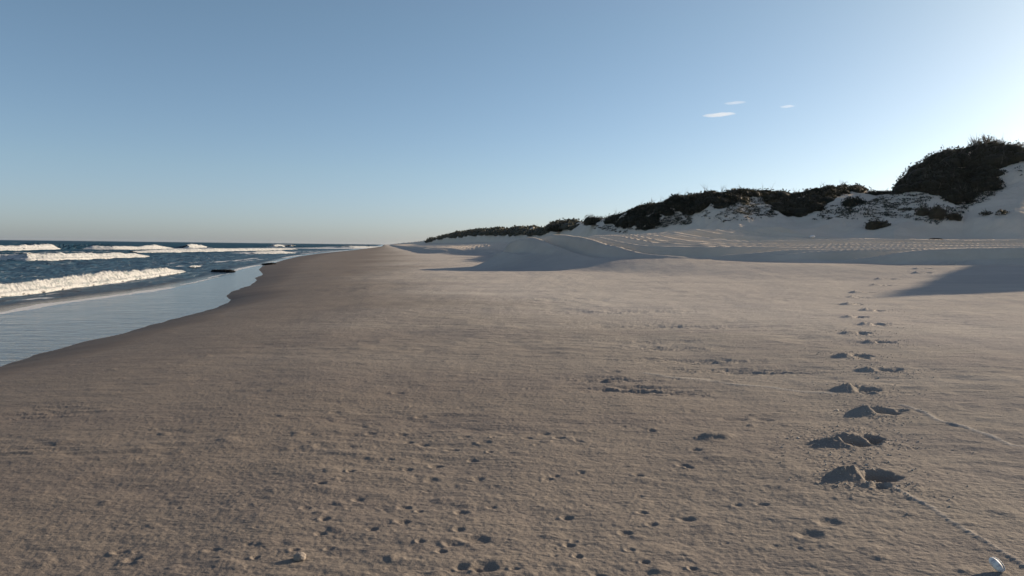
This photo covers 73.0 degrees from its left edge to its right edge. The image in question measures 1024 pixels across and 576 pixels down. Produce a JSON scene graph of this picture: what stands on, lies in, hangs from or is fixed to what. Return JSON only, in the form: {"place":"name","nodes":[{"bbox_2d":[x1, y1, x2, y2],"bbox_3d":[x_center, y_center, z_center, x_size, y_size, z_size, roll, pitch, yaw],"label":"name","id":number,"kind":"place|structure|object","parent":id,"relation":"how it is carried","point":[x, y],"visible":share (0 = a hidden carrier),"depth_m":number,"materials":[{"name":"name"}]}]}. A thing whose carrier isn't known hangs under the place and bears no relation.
{"place":"outdoors","nodes":[
{"label":"outdoors","id":0,"kind":"place"},
{"bbox_2d":[0,240,382,366],"bbox_3d":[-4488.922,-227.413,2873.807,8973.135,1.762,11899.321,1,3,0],"label":"sea","id":1,"kind":"structure","parent":0,"point":[33,324],"depth_m":28.84,"materials":[{"name":"liquid"}]},
{"bbox_2d":[0,244,59,250],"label":"breaking wave","id":2,"kind":"object","parent":1,"relation":"on","point":[31,247],"visible":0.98,"depth_m":143.31,"materials":[{"name":"white liquid"}]},
{"bbox_2d":[0,251,149,260],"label":"breaking wave","id":3,"kind":"object","parent":1,"relation":"on","point":[28,256],"visible":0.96,"depth_m":74.07,"materials":[{"name":"white liquid"}]},
{"bbox_2d":[0,267,185,297],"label":"breaking wave","id":4,"kind":"object","parent":1,"relation":"on","point":[36,286],"visible":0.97,"depth_m":30.76,"materials":[{"name":"white liquid"}]},
{"bbox_2d":[84,244,172,249],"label":"breaking wave","id":5,"kind":"object","parent":1,"relation":"on","point":[153,246],"visible":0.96,"depth_m":172.85,"materials":[{"name":"white liquid"}]},
{"bbox_2d":[182,244,206,247],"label":"breaking wave","id":6,"kind":"object","parent":1,"relation":"on","point":[193,246],"visible":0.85,"depth_m":239.44,"materials":[{"name":"white liquid"}]},
{"bbox_2d":[129,248,294,252],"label":"breaking wave","id":7,"kind":"object","parent":1,"relation":"on","point":[205,250],"visible":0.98,"depth_m":153.39,"materials":[{"name":"white liquid"}]},
{"bbox_2d":[252,250,293,253],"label":"breaking wave","id":8,"kind":"object","parent":1,"relation":"on","point":[269,252],"visible":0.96,"depth_m":134.09,"materials":[{"name":"white liquid"}]},
{"bbox_2d":[266,244,295,246],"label":"breaking wave","id":9,"kind":"object","parent":1,"relation":"on","point":[276,245],"visible":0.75,"depth_m":386.69,"materials":[{"name":"white liquid"}]},
{"bbox_2d":[326,246,380,247],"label":"breaking wave","id":10,"kind":"object","parent":1,"relation":"on","point":[354,247],"visible":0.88,"depth_m":355.38,"materials":[{"name":"white liquid"}]},
{"bbox_2d":[0,244,1023,575],"bbox_3d":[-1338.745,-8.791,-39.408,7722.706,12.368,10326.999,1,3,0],"label":"beach","id":11,"kind":"structure","parent":0,"point":[404,410],"depth_m":5.96,"materials":[{"name":"beige sand"}]},
{"bbox_2d":[211,269,234,271],"bbox_3d":[-20.214,-1.168,48.385,1.640,0.278,0.933,0,3,-5],"label":"rock","id":12,"kind":"object","parent":11,"relation":"on","point":[223,270],"visible":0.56,"depth_m":48.03,"materials":[{"name":"black stone"}]},
{"bbox_2d":[293,552,305,560],"bbox_3d":[-1.042,1.319,3.392,0.062,0.045,0.053,1,3,0],"label":"pebble","id":13,"kind":"object","parent":11,"relation":"on","point":[299,556],"visible":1,"depth_m":3.38,"materials":[{"name":"beige stone"}]},
{"bbox_2d":[395,226,1023,266],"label":"track","id":14,"kind":"structure","parent":11,"relation":"on","point":[773,244],"depth_m":43.26,"materials":[{"name":"beige sand"}]},
{"bbox_2d":[767,262,976,513],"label":"sand crumbs","id":15,"kind":"object","parent":11,"relation":"on","point":[869,417],"visible":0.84,"depth_m":5.66,"materials":[{"name":"beige sand"}]},
{"bbox_2d":[989,557,1004,572],"bbox_3d":[2.275,1.297,3.244,0.048,0.042,0.078,-32,40,5],"label":"seashell","id":16,"kind":"object","parent":11,"relation":"on","point":[996,564],"visible":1,"depth_m":3.23,"materials":[{"name":"white"}]},
{"bbox_2d":[0,0,1023,244],"label":"sky","id":17,"kind":"structure","parent":0,"point":[384,122],"materials":[{"name":"blue"}]},
{"bbox_2d":[390,151,1023,244],"bbox_3d":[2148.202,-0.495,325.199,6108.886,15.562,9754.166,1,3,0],"label":"dunes","id":18,"kind":"structure","parent":0,"point":[972,223],"depth_m":59.67,"materials":[{"name":"beige sand"}]},
{"bbox_2d":[424,218,581,242],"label":"distant scrub","id":19,"kind":"object","parent":18,"relation":"on","point":[570,224],"visible":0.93,"depth_m":162.25,"materials":[{"name":"green plant"}]},
{"bbox_2d":[544,221,562,231],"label":"dune bush","id":20,"kind":"object","parent":18,"relation":"on","point":[553,228],"visible":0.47,"depth_m":109.65,"materials":[{"name":"green plant"}]},
{"bbox_2d":[582,214,605,224],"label":"dune bush","id":21,"kind":"object","parent":18,"relation":"on","point":[591,220],"visible":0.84,"depth_m":90.23,"materials":[{"name":"green plant"}]},
{"bbox_2d":[601,183,870,229],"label":"ridge thicket","id":22,"kind":"object","parent":18,"relation":"on","point":[821,198],"visible":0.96,"depth_m":71.49,"materials":[{"name":"green plant"}]},
{"bbox_2d":[582,165,1022,232],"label":"creeping plants","id":23,"kind":"object","parent":18,"relation":"on","point":[842,212],"visible":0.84,"depth_m":62.85,"materials":[{"name":"green plant"}]},
{"bbox_2d":[606,139,1016,219],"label":"dead twigs","id":24,"kind":"object","parent":18,"relation":"on","point":[845,182],"visible":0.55,"depth_m":68.52,"materials":[{"name":"black plant"}]},
{"bbox_2d":[840,195,866,206],"bbox_3d":[32.122,-8.255,65.140,3.131,1.478,1.864,-1,4,-27],"label":"dune bush","id":25,"kind":"object","parent":18,"relation":"on","point":[849,202],"visible":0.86,"depth_m":64.56,"materials":[{"name":"green plant"}]},
{"bbox_2d":[863,215,890,229],"bbox_3d":[29.766,-5.300,56.370,2.245,1.334,1.399,1,3,0],"label":"dune bush","id":26,"kind":"object","parent":18,"relation":"on","point":[873,225],"visible":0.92,"depth_m":56.02,"materials":[{"name":"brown plant"}]},
{"bbox_2d":[864,189,889,195],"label":"dune bush","id":27,"kind":"object","parent":18,"relation":"on","point":[877,192],"visible":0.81,"depth_m":70.23,"materials":[{"name":"green plant"}]},
{"bbox_2d":[914,202,949,218],"bbox_3d":[34.815,-6.459,57.463,2.416,1.485,2.665,-3,5,-44],"label":"dune bush","id":28,"kind":"object","parent":18,"relation":"on","point":[937,212],"visible":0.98,"depth_m":56.76,"materials":[{"name":"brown plant"}]},
{"bbox_2d":[946,210,962,220],"bbox_3d":[36.096,-6.036,56.472,1.209,1.146,0.913,1,3,0],"label":"dune bush","id":29,"kind":"object","parent":18,"relation":"on","point":[954,216],"visible":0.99,"depth_m":56.30,"materials":[{"name":"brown plant"}]},
{"bbox_2d":[889,140,1023,204],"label":"dune thicket","id":30,"kind":"object","parent":18,"relation":"on","point":[984,162],"visible":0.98,"depth_m":63.17,"materials":[{"name":"green plant"}]},
{"bbox_2d":[965,135,983,148],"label":"crest shrub","id":31,"kind":"object","parent":18,"relation":"on","point":[974,141],"visible":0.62,"depth_m":68.71,"materials":[{"name":"green plant"}]},
{"bbox_2d":[978,209,992,215],"bbox_3d":[38.163,-6.117,55.654,1.054,0.650,0.685,1,3,0],"label":"dune bush","id":32,"kind":"object","parent":18,"relation":"on","point":[986,213],"visible":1,"depth_m":55.56,"materials":[{"name":"green plant"}]},
{"bbox_2d":[975,132,997,146],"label":"crest shrub","id":33,"kind":"object","parent":18,"relation":"on","point":[985,139],"visible":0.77,"depth_m":66.90,"materials":[{"name":"green plant"}]},
{"bbox_2d":[995,209,1009,214],"bbox_3d":[38.752,-5.995,54.660,1.475,0.568,0.850,-2,4,-33],"label":"dune bush","id":34,"kind":"object","parent":18,"relation":"on","point":[1003,212],"visible":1,"depth_m":54.51,"materials":[{"name":"green plant"}]}
]}

